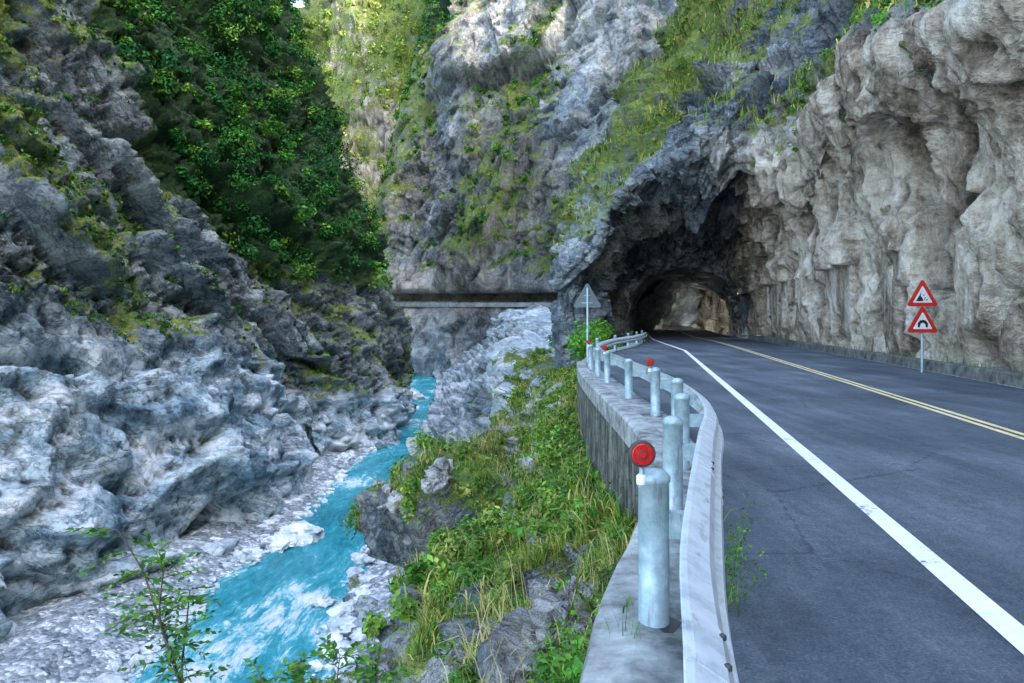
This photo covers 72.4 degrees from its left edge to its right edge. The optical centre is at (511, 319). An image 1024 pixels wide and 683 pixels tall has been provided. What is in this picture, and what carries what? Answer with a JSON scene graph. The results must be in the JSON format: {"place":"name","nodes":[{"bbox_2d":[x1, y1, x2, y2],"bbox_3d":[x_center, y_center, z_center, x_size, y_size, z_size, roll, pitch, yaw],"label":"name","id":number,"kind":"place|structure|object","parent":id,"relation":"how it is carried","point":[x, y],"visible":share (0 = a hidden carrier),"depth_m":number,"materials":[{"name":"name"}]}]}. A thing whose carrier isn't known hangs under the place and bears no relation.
{"place":"outdoors","nodes":[
{"label":"outdoors","id":0,"kind":"place"},
{"bbox_2d":[0,448,404,682],"bbox_3d":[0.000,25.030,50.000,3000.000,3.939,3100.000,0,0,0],"label":"ground","id":1,"kind":"structure","parent":0,"point":[58,639],"depth_m":56.29,"materials":[{"name":"white stone"}]},
{"bbox_2d":[59,435,433,682],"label":"river stones","id":2,"kind":"object","parent":1,"relation":"on","point":[135,657],"visible":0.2,"depth_m":59.03,"materials":[{"name":"grey stone"}]},
{"bbox_2d":[232,388,425,670],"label":"boulder","id":3,"kind":"object","parent":1,"relation":"on","point":[299,534],"visible":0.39,"depth_m":72.65,"materials":[{"name":"stone"}]},
{"bbox_2d":[349,346,518,649],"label":"shrub","id":4,"kind":"object","parent":1,"relation":"on","point":[369,611],"visible":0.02,"depth_m":55.44,"materials":[{"name":"green plant"}]},
{"bbox_2d":[0,0,416,641],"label":"gorge cliff","id":5,"kind":"structure","parent":0,"point":[156,432],"depth_m":88.60,"materials":[{"name":"grey stone"}]},
{"bbox_2d":[0,0,414,393],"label":"cliff shrubs","id":6,"kind":"object","parent":5,"relation":"on","point":[5,108],"visible":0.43,"depth_m":86.07,"materials":[{"name":"green plant"}]},
{"bbox_2d":[104,0,394,291],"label":"cliff forest","id":7,"kind":"object","parent":5,"relation":"on","point":[161,82],"visible":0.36,"depth_m":131.00,"materials":[{"name":"green plant"}]},
{"bbox_2d":[128,376,436,682],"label":"river","id":8,"kind":"structure","parent":0,"point":[268,614],"depth_m":62.81,"materials":[{"name":"liquid"}]},
{"bbox_2d":[293,0,304,7],"label":"sky","id":9,"kind":"structure","parent":0,"point":[298,5],"materials":[{"name":"white"}]},
{"bbox_2d":[296,0,425,224],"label":"mountain","id":10,"kind":"structure","parent":0,"point":[373,128],"depth_m":493.15,"materials":[{"name":"green plant"}]},
{"bbox_2d":[299,0,417,197],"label":"mountain forest","id":11,"kind":"object","parent":10,"relation":"on","point":[397,38],"visible":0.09,"depth_m":491.87,"materials":[{"name":"green plant"}]},
{"bbox_2d":[311,305,625,682],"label":"riverbank slope","id":12,"kind":"structure","parent":0,"point":[390,537],"depth_m":26.01,"materials":[{"name":"grey stone"}]},
{"bbox_2d":[65,527,231,682],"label":"sapling","id":13,"kind":"object","parent":12,"relation":"on","point":[171,657],"visible":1,"depth_m":4.01,"materials":[{"name":"green plant"}]},
{"bbox_2d":[243,634,415,682],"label":"sapling","id":14,"kind":"object","parent":12,"relation":"on","point":[298,668],"visible":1,"depth_m":4.57,"materials":[{"name":"green plant"}]},
{"bbox_2d":[338,344,626,674],"bbox_3d":[2.342,6.371,43.641,15.433,10.222,63.723,0,0,5],"label":"shrub","id":15,"kind":"object","parent":12,"relation":"on","point":[478,549],"visible":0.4,"depth_m":16.30,"materials":[{"name":"green plant"}]},
{"bbox_2d":[376,382,600,682],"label":"rock outcrop","id":16,"kind":"object","parent":12,"relation":"on","point":[543,611],"visible":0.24,"depth_m":6.14,"materials":[{"name":"grey stone"}]},
{"bbox_2d":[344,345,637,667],"bbox_3d":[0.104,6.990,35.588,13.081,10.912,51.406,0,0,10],"label":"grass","id":17,"kind":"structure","parent":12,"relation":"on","point":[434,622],"depth_m":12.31,"materials":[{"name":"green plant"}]},
{"bbox_2d":[351,391,636,682],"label":"dry grass","id":18,"kind":"structure","parent":12,"relation":"on","point":[497,613],"depth_m":7.65,"materials":[{"name":"green plant"}]},
{"bbox_2d":[389,493,636,682],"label":"grass","id":19,"kind":"structure","parent":12,"relation":"on","point":[596,556],"depth_m":8.75,"materials":[{"name":"green plant"}]},
{"bbox_2d":[428,492,634,682],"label":"shrub","id":20,"kind":"object","parent":12,"relation":"on","point":[571,670],"visible":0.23,"depth_m":6.45,"materials":[{"name":"green plant"}]},
{"bbox_2d":[566,316,615,360],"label":"bush","id":21,"kind":"object","parent":12,"relation":"on","point":[579,346],"visible":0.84,"depth_m":43.80,"materials":[{"name":"green plant"}]},
{"bbox_2d":[577,339,692,682],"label":"retaining wall","id":22,"kind":"structure","parent":12,"relation":"on","point":[653,655],"depth_m":4.29,"materials":[{"name":"concrete"}]},
{"bbox_2d":[574,284,600,363],"bbox_3d":[2.858,0.785,26.531,1.023,4.330,0.142,0,0,0],"label":"traffic sign","id":23,"kind":"object","parent":22,"relation":"on","point":[587,298],"visible":0.88,"depth_m":26.57,"materials":[{"name":"metal"}]},
{"bbox_2d":[577,361,662,469],"bbox_3d":[2.168,1.775,17.274,0.567,0.390,19.479,0,0,3],"label":"wall coping","id":24,"kind":"object","parent":22,"relation":"on","point":[630,425],"depth_m":12.22,"materials":[{"name":"concrete"}]},
{"bbox_2d":[588,330,738,682],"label":"guardrail","id":25,"kind":"object","parent":22,"relation":"on","point":[695,526],"visible":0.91,"depth_m":3.83,"materials":[{"name":"metal"}]},
{"bbox_2d":[602,345,606,354],"bbox_3d":[2.460,0.791,18.588,0.146,0.258,0.083,0,0,0],"label":"road reflector","id":26,"kind":"object","parent":25,"relation":"attached to","point":[604,347],"visible":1,"depth_m":18.57,"materials":[{"name":"paint"}]},
{"bbox_2d":[628,440,655,487],"bbox_3d":[0.715,0.791,3.848,0.146,0.258,0.083,0,0,0],"label":"road reflector","id":27,"kind":"object","parent":25,"relation":"attached to","point":[642,454],"visible":0.98,"depth_m":3.82,"materials":[{"name":"paint"}]},
{"bbox_2d":[646,358,653,372],"bbox_3d":[2.410,0.791,12.238,0.146,0.258,0.083,0,0,0],"label":"road reflector","id":28,"kind":"object","parent":25,"relation":"attached to","point":[649,362],"visible":1,"depth_m":12.22,"materials":[{"name":"paint"}]},
{"bbox_2d":[375,0,681,376],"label":"gorge cliff","id":29,"kind":"structure","parent":0,"point":[590,48],"depth_m":308.40,"materials":[{"name":"grey stone"}]},
{"bbox_2d":[373,0,563,265],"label":"cliff forest","id":30,"kind":"object","parent":29,"relation":"on","point":[421,30],"visible":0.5,"depth_m":320.64,"materials":[{"name":"green plant"}]},
{"bbox_2d":[395,303,551,306],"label":"ledge road parapet","id":31,"kind":"structure","parent":29,"relation":"on","point":[469,304],"depth_m":294.87,"materials":[{"name":"concrete"}]},
{"bbox_2d":[548,0,1023,372],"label":"gorge cliff","id":32,"kind":"structure","parent":0,"point":[876,198],"depth_m":37.72,"materials":[{"name":"grey stone"}]},
{"bbox_2d":[545,331,649,350],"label":"bush","id":33,"kind":"object","parent":32,"relation":"on","point":[552,346],"visible":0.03,"depth_m":57.86,"materials":[{"name":"green plant"}]},
{"bbox_2d":[621,263,752,338],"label":"tunnel","id":34,"kind":"structure","parent":32,"relation":"on","point":[640,285],"depth_m":74.56,"materials":[{"name":"grey stone"}]},
{"bbox_2d":[690,290,729,335],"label":"rock wall","id":35,"kind":"structure","parent":32,"relation":"on","point":[713,315],"depth_m":113.72,"materials":[{"name":"beige stone"}]},
{"bbox_2d":[555,0,934,253],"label":"cliff grass","id":36,"kind":"structure","parent":32,"relation":"on","point":[868,3],"depth_m":59.04,"materials":[{"name":"green plant"}]},
{"bbox_2d":[555,0,943,255],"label":"cliff shrubs","id":37,"kind":"object","parent":32,"relation":"on","point":[785,115],"visible":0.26,"depth_m":59.87,"materials":[{"name":"green plant"}]},
{"bbox_2d":[786,0,938,151],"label":"hanging plants","id":38,"kind":"object","parent":32,"relation":"attached to","point":[877,17],"visible":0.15,"depth_m":27.65,"materials":[{"name":"green plant"}]},
{"bbox_2d":[601,326,1023,682],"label":"road","id":39,"kind":"structure","parent":0,"point":[848,590],"depth_m":6.50,"materials":[{"name":"grey asphalt"}]},
{"bbox_2d":[605,388,742,638],"bbox_3d":[2.253,1.633,9.805,1.238,0.241,14.791,0,0,11],"label":"roadside weed","id":40,"kind":"object","parent":39,"relation":"on","point":[629,595],"visible":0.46,"depth_m":4.12,"materials":[{"name":"green plant"}]},
{"bbox_2d":[724,494,766,609],"bbox_3d":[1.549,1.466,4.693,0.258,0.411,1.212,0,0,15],"label":"roadside weed","id":41,"kind":"object","parent":39,"relation":"on","point":[737,550],"visible":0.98,"depth_m":4.42,"materials":[{"name":"green plant"}]},
{"bbox_2d":[645,331,1023,654],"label":"road edge line","id":42,"kind":"object","parent":39,"relation":"on","point":[1003,623],"visible":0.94,"depth_m":5.38,"materials":[{"name":"white paint"}]},
{"bbox_2d":[668,329,1023,439],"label":"road centre line","id":43,"kind":"object","parent":39,"relation":"on","point":[1001,431],"visible":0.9,"depth_m":14.52,"materials":[{"name":"yellow paint"}]},
{"bbox_2d":[907,280,936,371],"bbox_3d":[13.686,0.210,23.378,0.988,3.080,0.123,0,0,0],"label":"traffic sign","id":44,"kind":"object","parent":39,"relation":"on","point":[922,322],"visible":1,"depth_m":23.33,"materials":[{"name":"metal"}]},
{"bbox_2d":[740,335,1023,388],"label":"verge","id":45,"kind":"structure","parent":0,"point":[746,337],"depth_m":24.36,"materials":[{"name":"concrete"}]},
{"bbox_2d":[781,339,793,345],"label":"segment","id":46,"kind":"object","parent":45,"relation":"on","point":[786,342],"visible":0.66,"depth_m":47.94,"materials":[{"name":"concrete"}]},
{"bbox_2d":[791,341,800,347],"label":"segment","id":47,"kind":"object","parent":45,"relation":"on","point":[796,344],"visible":0.6,"depth_m":44.95,"materials":[{"name":"concrete"}]},
{"bbox_2d":[811,344,829,351],"bbox_3d":[17.328,1.615,39.310,0.360,0.470,2.955,0,0,11],"label":"segment","id":48,"kind":"object","parent":45,"relation":"on","point":[818,347],"visible":0.68,"depth_m":39.30,"materials":[{"name":"concrete"}]},
{"bbox_2d":[824,346,843,354],"bbox_3d":[16.753,1.615,36.375,0.360,0.470,2.955,0,0,11],"label":"segment","id":49,"kind":"object","parent":45,"relation":"on","point":[832,349],"visible":0.68,"depth_m":36.29,"materials":[{"name":"concrete"}]},
{"bbox_2d":[839,348,857,357],"bbox_3d":[16.178,1.615,33.440,0.360,0.470,2.955,0,0,11],"label":"segment","id":50,"kind":"object","parent":45,"relation":"on","point":[847,352],"visible":0.66,"depth_m":33.36,"materials":[{"name":"concrete"}]},
{"bbox_2d":[856,350,878,361],"bbox_3d":[15.602,1.615,30.505,0.360,0.470,2.955,0,0,11],"label":"segment","id":51,"kind":"object","parent":45,"relation":"on","point":[866,355],"visible":0.66,"depth_m":30.46,"materials":[{"name":"concrete"}]},
{"bbox_2d":[877,353,907,366],"bbox_3d":[15.027,1.615,27.570,0.360,0.470,2.955,0,0,11],"label":"segment","id":52,"kind":"object","parent":45,"relation":"on","point":[890,359],"visible":0.65,"depth_m":27.44,"materials":[{"name":"concrete"}]},
{"bbox_2d":[902,357,942,372],"bbox_3d":[14.452,1.615,24.635,0.360,0.470,2.955,0,0,11],"label":"segment","id":53,"kind":"object","parent":45,"relation":"on","point":[914,362],"visible":0.63,"depth_m":24.57,"materials":[{"name":"concrete"}]},
{"bbox_2d":[934,362,985,379],"bbox_3d":[13.877,1.615,21.700,0.360,0.470,2.955,0,0,11],"label":"segment","id":54,"kind":"object","parent":45,"relation":"on","point":[960,370],"visible":0.69,"depth_m":21.54,"materials":[{"name":"concrete"}]},
{"bbox_2d":[976,368,1023,388],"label":"segment","id":55,"kind":"object","parent":45,"relation":"on","point":[1006,377],"visible":0.74,"depth_m":18.83,"materials":[{"name":"concrete"}]},
{"bbox_2d":[771,336,1013,370],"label":"verge grass","id":56,"kind":"structure","parent":0,"point":[904,353],"depth_m":27.20,"materials":[{"name":"green plant"}]}
]}

